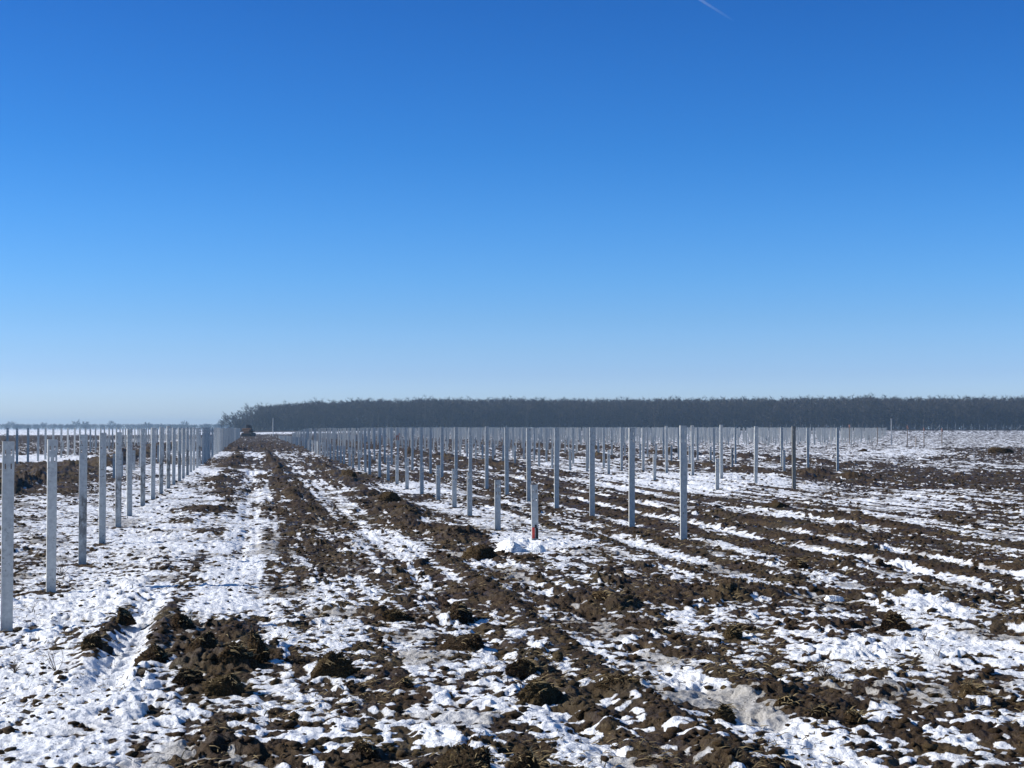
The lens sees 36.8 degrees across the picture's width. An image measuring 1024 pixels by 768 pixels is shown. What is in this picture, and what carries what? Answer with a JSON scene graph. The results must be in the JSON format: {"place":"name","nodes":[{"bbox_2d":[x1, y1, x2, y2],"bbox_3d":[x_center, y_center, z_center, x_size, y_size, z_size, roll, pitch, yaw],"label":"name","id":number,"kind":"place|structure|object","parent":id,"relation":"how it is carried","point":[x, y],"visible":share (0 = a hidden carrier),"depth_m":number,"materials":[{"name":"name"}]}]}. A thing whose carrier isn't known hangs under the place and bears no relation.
{"place":"outdoors","nodes":[
{"label":"outdoors","id":0,"kind":"place"},
{"bbox_2d":[241,425,255,436],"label":"tracked machine","id":1,"kind":"object","parent":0,"point":[248,430],"visible":0.93,"depth_m":323.34,"materials":[{"name":"metal"}]},
{"bbox_2d":[0,429,1023,767],"bbox_3d":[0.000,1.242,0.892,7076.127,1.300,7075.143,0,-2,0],"label":"ground","id":2,"kind":"structure","parent":0,"point":[928,453],"depth_m":15.30,"materials":[{"name":"snow"}]},
{"bbox_2d":[0,441,14,631],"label":"steel post","id":3,"kind":"object","parent":2,"relation":"on","point":[7,553],"visible":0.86,"depth_m":13.69,"materials":[{"name":"metal"}]},
{"bbox_2d":[16,428,17,463],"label":"steel post","id":4,"kind":"object","parent":2,"relation":"on","point":[16,446],"visible":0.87,"depth_m":74.28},
{"bbox_2d":[44,428,46,459],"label":"steel post","id":5,"kind":"object","parent":2,"relation":"on","point":[45,445],"visible":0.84,"depth_m":84.29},
{"bbox_2d":[36,647,62,670],"bbox_3d":[-3.335,2.003,11.125,0.129,0.196,0.230,-1,-2,38],"label":"dry weed","id":6,"kind":"object","parent":2,"relation":"on","point":[54,669],"visible":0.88,"depth_m":11.13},
{"bbox_2d":[46,439,56,592],"bbox_3d":[-5.100,1.620,17.043,0.102,2.013,0.051,1,-2,-24],"label":"steel post","id":7,"kind":"object","parent":2,"relation":"on","point":[51,529],"visible":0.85,"depth_m":17.02,"materials":[{"name":"metal"}]},
{"bbox_2d":[78,435,87,564],"bbox_3d":[-5.701,1.694,20.442,0.102,2.044,0.051,1,-2,-18],"label":"steel post","id":8,"kind":"object","parent":2,"relation":"on","point":[82,544],"visible":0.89,"depth_m":20.42,"materials":[{"name":"metal"}]},
{"bbox_2d":[80,633,102,650],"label":"mud clod","id":9,"kind":"object","parent":2,"relation":"on","point":[95,641],"visible":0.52,"depth_m":11.95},
{"bbox_2d":[98,433,106,543],"bbox_3d":[-6.311,1.762,23.713,0.102,2.025,0.050,1,-2,-22],"label":"steel post","id":10,"kind":"object","parent":2,"relation":"on","point":[102,496],"visible":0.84,"depth_m":23.69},
{"bbox_2d":[115,432,121,526],"bbox_3d":[-6.920,1.839,27.060,0.102,1.984,0.051,1,-2,-21],"label":"steel post","id":11,"kind":"object","parent":2,"relation":"on","point":[118,475],"visible":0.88,"depth_m":27.04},
{"bbox_2d":[0,423,240,429],"bbox_3d":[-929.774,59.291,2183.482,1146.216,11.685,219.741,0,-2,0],"label":"tree line","id":12,"kind":"object","parent":2,"relation":"on","point":[59,426],"visible":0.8,"depth_m":2175.33,"materials":[{"name":"grey plant"}]},
{"bbox_2d":[116,607,136,625],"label":"mud clod","id":13,"kind":"object","parent":2,"relation":"on","point":[123,619],"visible":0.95,"depth_m":13.65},
{"bbox_2d":[126,429,132,515],"bbox_3d":[-7.519,1.900,30.251,0.102,2.032,0.051,1,-2,-25],"label":"steel post","id":14,"kind":"object","parent":2,"relation":"on","point":[129,476],"visible":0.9,"depth_m":30.23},
{"bbox_2d":[140,429,145,505],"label":"steel post","id":15,"kind":"object","parent":2,"relation":"on","point":[142,471],"visible":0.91,"depth_m":33.69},
{"bbox_2d":[139,679,161,689],"bbox_3d":[-2.395,1.986,10.202,0.129,0.057,0.137,-1,-2,21],"label":"snow lump","id":16,"kind":"object","parent":2,"relation":"on","point":[149,684],"visible":1,"depth_m":10.17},
{"bbox_2d":[133,644,169,666],"bbox_3d":[-2.616,1.981,11.274,0.257,0.162,0.284,-1,-2,33],"label":"mud clod","id":17,"kind":"object","parent":2,"relation":"on","point":[147,654],"visible":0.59,"depth_m":11.22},
{"bbox_2d":[151,428,155,499],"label":"steel post","id":18,"kind":"object","parent":2,"relation":"on","point":[153,452],"visible":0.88,"depth_m":36.96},
{"bbox_2d":[159,427,163,493],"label":"steel post","id":19,"kind":"object","parent":2,"relation":"on","point":[161,451],"visible":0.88,"depth_m":40.30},
{"bbox_2d":[166,426,170,488],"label":"steel post","id":20,"kind":"object","parent":2,"relation":"on","point":[168,461],"visible":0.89,"depth_m":43.73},
{"bbox_2d":[172,428,175,484],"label":"steel post","id":21,"kind":"object","parent":2,"relation":"on","point":[173,456],"visible":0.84,"depth_m":46.98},
{"bbox_2d":[178,428,180,480],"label":"steel post","id":22,"kind":"object","parent":2,"relation":"on","point":[179,456],"visible":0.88,"depth_m":50.34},
{"bbox_2d":[182,428,184,478],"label":"steel post","id":23,"kind":"object","parent":2,"relation":"on","point":[183,454],"visible":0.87,"depth_m":53.62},
{"bbox_2d":[170,613,197,629],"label":"mud clod","id":24,"kind":"object","parent":2,"relation":"on","point":[183,624],"visible":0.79,"depth_m":13.20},
{"bbox_2d":[170,668,203,684],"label":"mud clod","id":25,"kind":"object","parent":2,"relation":"on","point":[180,679],"visible":0.99,"depth_m":10.43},
{"bbox_2d":[186,427,188,474],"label":"steel post","id":26,"kind":"object","parent":2,"relation":"on","point":[187,450],"visible":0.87,"depth_m":57.01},
{"bbox_2d":[189,428,191,471],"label":"steel post","id":27,"kind":"object","parent":2,"relation":"on","point":[190,450],"visible":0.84,"depth_m":60.32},
{"bbox_2d":[193,427,194,469],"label":"steel post","id":28,"kind":"object","parent":2,"relation":"on","point":[194,449],"visible":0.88,"depth_m":63.63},
{"bbox_2d":[196,428,198,467],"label":"steel post","id":29,"kind":"object","parent":2,"relation":"on","point":[197,443],"visible":0.91,"depth_m":67.02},
{"bbox_2d":[199,428,200,465],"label":"steel post","id":30,"kind":"object","parent":2,"relation":"on","point":[199,447],"visible":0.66,"depth_m":70.36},
{"bbox_2d":[184,632,217,653],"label":"mud clod","id":31,"kind":"object","parent":2,"relation":"on","point":[210,643],"visible":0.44,"depth_m":11.76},
{"bbox_2d":[202,427,203,464],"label":"steel post","id":32,"kind":"object","parent":2,"relation":"on","point":[203,445],"visible":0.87,"depth_m":73.74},
{"bbox_2d":[204,428,205,462],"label":"steel post","id":33,"kind":"object","parent":2,"relation":"on","point":[205,445],"visible":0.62,"depth_m":76.91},
{"bbox_2d":[206,427,207,460],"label":"steel post","id":34,"kind":"object","parent":2,"relation":"on","point":[206,443],"visible":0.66,"depth_m":80.28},
{"bbox_2d":[200,672,244,696],"bbox_3d":[-1.882,1.952,10.039,0.359,0.153,0.256,-1,-2,20],"label":"mud clod","id":35,"kind":"object","parent":2,"relation":"on","point":[225,687],"visible":0.88,"depth_m":9.96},
{"bbox_2d":[215,642,256,668],"bbox_3d":[-1.988,1.966,11.084,0.356,0.209,0.287,1,-2,-28],"label":"mud clod","id":36,"kind":"object","parent":2,"relation":"on","point":[225,657],"visible":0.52,"depth_m":11.05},
{"bbox_2d":[243,403,260,425],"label":"bare tree","id":37,"kind":"object","parent":2,"relation":"on","point":[252,415],"visible":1,"depth_m":886.98,"materials":[{"name":"grey plant"}]},
{"bbox_2d":[247,629,270,662],"bbox_3d":[-1.872,1.942,11.300,0.251,0.289,0.222,0,-2,9],"label":"mud clod","id":38,"kind":"object","parent":2,"relation":"on","point":[260,656],"visible":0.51,"depth_m":11.22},
{"bbox_2d":[310,650,357,678],"bbox_3d":[-1.262,1.944,10.683,0.370,0.204,0.221,0,-2,12],"label":"mud clod","id":39,"kind":"object","parent":2,"relation":"on","point":[343,667],"visible":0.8,"depth_m":10.63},
{"bbox_2d":[339,469,356,476],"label":"mud clod","id":40,"kind":"object","parent":2,"relation":"on","point":[348,472],"visible":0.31,"depth_m":51.67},
{"bbox_2d":[349,737,380,760],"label":"mud clod","id":41,"kind":"object","parent":2,"relation":"on","point":[370,754],"visible":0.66,"depth_m":7.98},
{"bbox_2d":[368,451,370,473],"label":"short steel post","id":42,"kind":"object","parent":2,"relation":"on","point":[369,462],"visible":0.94,"depth_m":57.04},
{"bbox_2d":[378,453,380,476],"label":"short steel post","id":43,"kind":"object","parent":2,"relation":"on","point":[379,466],"visible":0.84,"depth_m":53.77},
{"bbox_2d":[384,428,385,462],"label":"steel post","id":44,"kind":"object","parent":2,"relation":"on","point":[384,445],"visible":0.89,"depth_m":77.08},
{"bbox_2d":[386,455,389,480],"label":"short steel post","id":45,"kind":"object","parent":2,"relation":"on","point":[388,470],"visible":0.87,"depth_m":50.45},
{"bbox_2d":[377,491,400,501],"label":"mud clod","id":46,"kind":"object","parent":2,"relation":"on","point":[389,496],"visible":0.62,"depth_m":36.80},
{"bbox_2d":[390,428,392,464],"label":"steel post","id":47,"kind":"object","parent":2,"relation":"on","point":[391,443],"visible":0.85,"depth_m":73.57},
{"bbox_2d":[395,456,398,483],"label":"short steel post","id":48,"kind":"object","parent":2,"relation":"on","point":[396,469],"visible":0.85,"depth_m":46.99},
{"bbox_2d":[381,609,414,621],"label":"mud clod","id":49,"kind":"object","parent":2,"relation":"on","point":[389,615],"visible":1,"depth_m":13.72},
{"bbox_2d":[405,458,408,488],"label":"short steel post","id":50,"kind":"object","parent":2,"relation":"on","point":[406,473],"visible":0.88,"depth_m":43.75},
{"bbox_2d":[411,427,413,469],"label":"steel post","id":51,"kind":"object","parent":2,"relation":"on","point":[412,448],"visible":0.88,"depth_m":63.71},
{"bbox_2d":[420,428,422,462],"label":"steel post","id":52,"kind":"object","parent":2,"relation":"on","point":[421,445],"visible":0.79,"depth_m":60.37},
{"bbox_2d":[420,463,423,493],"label":"short steel post","id":53,"kind":"object","parent":2,"relation":"on","point":[421,478],"visible":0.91,"depth_m":40.31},
{"bbox_2d":[429,427,431,473],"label":"steel post","id":54,"kind":"object","parent":2,"relation":"on","point":[430,450],"visible":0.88,"depth_m":57.03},
{"bbox_2d":[436,465,439,499],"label":"short steel post","id":55,"kind":"object","parent":2,"relation":"on","point":[438,485],"visible":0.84,"depth_m":37.09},
{"bbox_2d":[441,427,443,476],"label":"steel post","id":56,"kind":"object","parent":2,"relation":"on","point":[442,453],"visible":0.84,"depth_m":53.80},
{"bbox_2d":[452,469,456,506],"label":"short steel post","id":57,"kind":"object","parent":2,"relation":"on","point":[454,492],"visible":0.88,"depth_m":33.74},
{"bbox_2d":[454,427,457,478],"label":"steel post","id":58,"kind":"object","parent":2,"relation":"on","point":[456,452],"visible":0.81,"depth_m":50.40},
{"bbox_2d":[449,601,475,623],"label":"mud clod","id":59,"kind":"object","parent":2,"relation":"on","point":[463,616],"visible":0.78,"depth_m":13.74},
{"bbox_2d":[434,743,491,767],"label":"mud clod","id":60,"kind":"object","parent":2,"relation":"on","point":[466,757],"visible":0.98,"depth_m":7.59,"materials":[{"name":"soil"}]},
{"bbox_2d":[440,633,485,651],"bbox_3d":[-0.349,2.020,12.125,0.350,0.124,0.414,-1,-2,32],"label":"mud clod","id":61,"kind":"object","parent":2,"relation":"on","point":[473,642],"visible":0.91,"depth_m":12.03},
{"bbox_2d":[467,472,471,515],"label":"short steel post","id":62,"kind":"object","parent":2,"relation":"on","point":[469,497],"visible":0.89,"depth_m":30.53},
{"bbox_2d":[468,428,471,484],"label":"steel post","id":63,"kind":"object","parent":2,"relation":"on","point":[470,451],"visible":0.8,"depth_m":47.00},
{"bbox_2d":[57,427,886,460],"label":"distant posts","id":64,"kind":"object","parent":2,"relation":"on","point":[298,437],"visible":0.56,"depth_m":201.41,"materials":[{"name":"metal"}]},
{"bbox_2d":[461,544,496,561],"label":"mud clod","id":65,"kind":"object","parent":2,"relation":"on","point":[480,552],"visible":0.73,"depth_m":20.49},
{"bbox_2d":[485,426,488,488],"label":"steel post","id":66,"kind":"object","parent":2,"relation":"on","point":[486,457],"visible":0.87,"depth_m":43.72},
{"bbox_2d":[494,480,500,529],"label":"short steel post","id":67,"kind":"object","parent":2,"relation":"on","point":[497,511],"visible":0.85,"depth_m":26.48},
{"bbox_2d":[504,428,508,494],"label":"steel post","id":68,"kind":"object","parent":2,"relation":"on","point":[506,439],"visible":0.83,"depth_m":40.31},
{"bbox_2d":[494,539,523,552],"bbox_3d":[-0.055,2.280,21.611,0.466,0.204,0.473,1,-2,-39],"label":"snow lump","id":69,"kind":"object","parent":2,"relation":"on","point":[506,545],"visible":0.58,"depth_m":21.52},
{"bbox_2d":[0,466,1023,767],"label":"earth crumbs","id":70,"kind":"object","parent":2,"relation":"on","point":[670,734],"visible":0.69,"depth_m":12.04,"materials":[{"name":"soil"}]},
{"bbox_2d":[504,658,536,676],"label":"mud clod","id":71,"kind":"object","parent":2,"relation":"on","point":[518,671],"visible":0.97,"depth_m":10.76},
{"bbox_2d":[510,751,539,767],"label":"mud clod","id":72,"kind":"object","parent":2,"relation":"on","point":[529,761],"visible":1,"depth_m":7.50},
{"bbox_2d":[526,428,530,500],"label":"steel post","id":73,"kind":"object","parent":2,"relation":"on","point":[528,463],"visible":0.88,"depth_m":37.19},
{"bbox_2d":[522,543,545,552],"bbox_3d":[0.326,2.298,21.639,0.347,0.140,0.457,-1,-2,20],"label":"snow lump","id":74,"kind":"object","parent":2,"relation":"on","point":[538,548],"visible":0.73,"depth_m":21.51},
{"bbox_2d":[531,485,538,539],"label":"short steel post","id":75,"kind":"object","parent":2,"relation":"on","point":[534,517],"visible":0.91,"depth_m":23.74,"materials":[{"name":"grey metal"}]},
{"bbox_2d":[513,679,563,706],"bbox_3d":[0.191,1.951,9.799,0.298,0.152,0.345,-2,-2,45],"label":"mud clod","id":76,"kind":"object","parent":2,"relation":"on","point":[529,694],"visible":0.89,"depth_m":9.72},
{"bbox_2d":[545,428,546,461],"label":"steel post","id":77,"kind":"object","parent":2,"relation":"on","point":[545,444],"visible":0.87,"depth_m":79.80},
{"bbox_2d":[554,428,558,507],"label":"steel post","id":78,"kind":"object","parent":2,"relation":"on","point":[556,472],"visible":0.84,"depth_m":33.70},
{"bbox_2d":[572,428,573,463],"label":"steel post","id":79,"kind":"object","parent":2,"relation":"on","point":[572,446],"visible":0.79,"depth_m":73.19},
{"bbox_2d":[589,428,594,515],"bbox_3d":[1.581,1.906,30.344,0.102,2.089,0.050,0,-2,-6],"label":"steel post","id":80,"kind":"object","parent":2,"relation":"on","point":[591,475],"visible":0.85,"depth_m":30.33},
{"bbox_2d":[592,590,607,599],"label":"mud clod","id":81,"kind":"object","parent":2,"relation":"on","point":[594,593],"visible":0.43,"depth_m":15.16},
{"bbox_2d":[602,428,604,467],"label":"steel post","id":82,"kind":"object","parent":2,"relation":"on","point":[603,454],"visible":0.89,"depth_m":66.56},
{"bbox_2d":[607,450,609,473],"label":"short steel post","id":83,"kind":"object","parent":2,"relation":"on","point":[608,463],"visible":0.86,"depth_m":56.19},
{"bbox_2d":[591,674,641,690],"bbox_3d":[0.706,1.955,10.069,0.407,0.124,0.351,0,-2,8],"label":"mud clod","id":84,"kind":"object","parent":2,"relation":"on","point":[606,683],"visible":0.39,"depth_m":10.01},
{"bbox_2d":[620,427,622,470],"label":"steel post","id":85,"kind":"object","parent":2,"relation":"on","point":[621,448],"visible":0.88,"depth_m":63.12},
{"bbox_2d":[221,405,1023,430],"bbox_3d":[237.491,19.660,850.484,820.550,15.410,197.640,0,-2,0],"label":"undergrowth","id":86,"kind":"object","parent":2,"relation":"on","point":[533,422],"visible":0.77,"depth_m":868.00,"materials":[{"name":"brown plant"}]},
{"bbox_2d":[629,428,634,526],"bbox_3d":[2.107,1.811,27.079,0.102,2.082,0.051,0,-2,-10],"label":"steel post","id":87,"kind":"object","parent":2,"relation":"on","point":[632,480],"visible":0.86,"depth_m":27.06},
{"bbox_2d":[247,393,1023,430],"bbox_3d":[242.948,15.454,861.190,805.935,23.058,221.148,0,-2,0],"label":"wood","id":88,"kind":"object","parent":2,"relation":"on","point":[419,407],"visible":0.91,"depth_m":869.58,"materials":[{"name":"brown plant"}]},
{"bbox_2d":[642,428,644,470],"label":"steel post","id":89,"kind":"object","parent":2,"relation":"on","point":[643,448],"visible":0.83,"depth_m":59.79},
{"bbox_2d":[653,454,655,479],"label":"short steel post","id":90,"kind":"object","parent":2,"relation":"on","point":[654,466],"visible":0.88,"depth_m":49.51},
{"bbox_2d":[665,426,667,472],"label":"steel post","id":91,"kind":"object","parent":2,"relation":"on","point":[666,449],"visible":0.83,"depth_m":56.53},
{"bbox_2d":[679,426,686,539],"bbox_3d":[2.655,1.701,23.833,0.102,2.115,0.050,0,-1,-8],"label":"steel post","id":92,"kind":"object","parent":2,"relation":"on","point":[683,482],"visible":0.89,"depth_m":23.81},
{"bbox_2d":[691,425,693,475],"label":"steel post","id":93,"kind":"object","parent":2,"relation":"on","point":[692,449],"visible":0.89,"depth_m":53.15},
{"bbox_2d":[703,640,719,653],"bbox_3d":[1.508,2.026,11.773,0.116,0.124,0.125,-1,-2,38],"label":"dry weed","id":94,"kind":"object","parent":2,"relation":"on","point":[709,651],"visible":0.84,"depth_m":11.78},
{"bbox_2d":[713,428,714,461],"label":"steel post","id":95,"kind":"object","parent":2,"relation":"on","point":[713,444],"visible":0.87,"depth_m":79.24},
{"bbox_2d":[715,459,718,489],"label":"short steel post","id":96,"kind":"object","parent":2,"relation":"on","point":[717,476],"visible":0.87,"depth_m":42.91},
{"bbox_2d":[720,425,722,478],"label":"steel post","id":97,"kind":"object","parent":2,"relation":"on","point":[721,451],"visible":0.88,"depth_m":49.80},
{"bbox_2d":[712,704,736,722],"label":"mud clod","id":98,"kind":"object","parent":2,"relation":"on","point":[728,718],"visible":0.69,"depth_m":9.04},
{"bbox_2d":[722,625,742,639],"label":"mud clod","id":99,"kind":"object","parent":2,"relation":"on","point":[736,634],"visible":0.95,"depth_m":12.62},
{"bbox_2d":[734,427,736,463],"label":"steel post","id":100,"kind":"object","parent":2,"relation":"on","point":[735,460],"visible":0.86,"depth_m":76.00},
{"bbox_2d":[754,426,757,482],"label":"steel post","id":101,"kind":"object","parent":2,"relation":"on","point":[756,457],"visible":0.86,"depth_m":46.43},
{"bbox_2d":[762,500,792,507],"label":"mud clod","id":102,"kind":"object","parent":2,"relation":"on","point":[776,503],"visible":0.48,"depth_m":33.57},
{"bbox_2d":[780,428,782,466],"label":"steel post","id":103,"kind":"object","parent":2,"relation":"on","point":[781,433],"visible":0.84,"depth_m":69.28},
{"bbox_2d":[773,696,797,706],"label":"mud clod","id":104,"kind":"object","parent":2,"relation":"on","point":[779,701],"visible":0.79,"depth_m":9.46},
{"bbox_2d":[791,426,795,488],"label":"steel post","id":105,"kind":"object","parent":2,"relation":"on","point":[793,457],"visible":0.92,"depth_m":43.11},
{"bbox_2d":[785,557,809,568],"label":"mud clod","id":106,"kind":"object","parent":2,"relation":"on","point":[795,563],"visible":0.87,"depth_m":19.07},
{"bbox_2d":[806,428,808,467],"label":"steel post","id":107,"kind":"object","parent":2,"relation":"on","point":[807,445],"visible":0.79,"depth_m":65.97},
{"bbox_2d":[807,705,831,719],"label":"mud clod","id":108,"kind":"object","parent":2,"relation":"on","point":[818,714],"visible":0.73,"depth_m":9.09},
{"bbox_2d":[813,664,836,676],"bbox_3d":[2.184,2.002,10.722,0.141,0.120,0.142,-1,-2,34],"label":"dry weed","id":109,"kind":"object","parent":2,"relation":"on","point":[824,673],"visible":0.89,"depth_m":10.71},
{"bbox_2d":[824,595,844,601],"bbox_3d":[3.217,2.136,15.367,0.199,0.063,0.150,0,-2,-11],"label":"snow lump","id":110,"kind":"object","parent":2,"relation":"on","point":[832,598],"visible":1,"depth_m":15.33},
{"bbox_2d":[836,428,838,470],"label":"steel post","id":111,"kind":"object","parent":2,"relation":"on","point":[837,449],"visible":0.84,"depth_m":62.62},
{"bbox_2d":[843,710,865,722],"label":"mud clod","id":112,"kind":"object","parent":2,"relation":"on","point":[850,718],"visible":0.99,"depth_m":9.02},
{"bbox_2d":[879,611,910,629],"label":"mud clod","id":113,"kind":"object","parent":2,"relation":"on","point":[888,624],"visible":0.98,"depth_m":13.26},
{"bbox_2d":[799,424,1023,430],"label":"wire fence","id":114,"kind":"object","parent":2,"relation":"on","point":[914,426],"visible":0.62,"depth_m":639.81,"materials":[{"name":"metal"}]},
{"bbox_2d":[958,684,986,698],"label":"mud clod","id":115,"kind":"object","parent":2,"relation":"on","point":[969,689],"visible":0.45,"depth_m":9.76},
{"bbox_2d":[988,447,1014,452],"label":"mud clod","id":116,"kind":"object","parent":2,"relation":"on","point":[997,449],"visible":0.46,"depth_m":106.81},
{"bbox_2d":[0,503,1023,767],"bbox_3d":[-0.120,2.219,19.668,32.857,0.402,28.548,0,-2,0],"label":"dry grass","id":117,"kind":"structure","parent":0,"point":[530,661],"depth_m":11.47,"materials":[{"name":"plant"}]},
{"bbox_2d":[0,0,1023,428],"label":"sky","id":118,"kind":"structure","parent":0,"point":[209,209],"materials":[{"name":"blue"}]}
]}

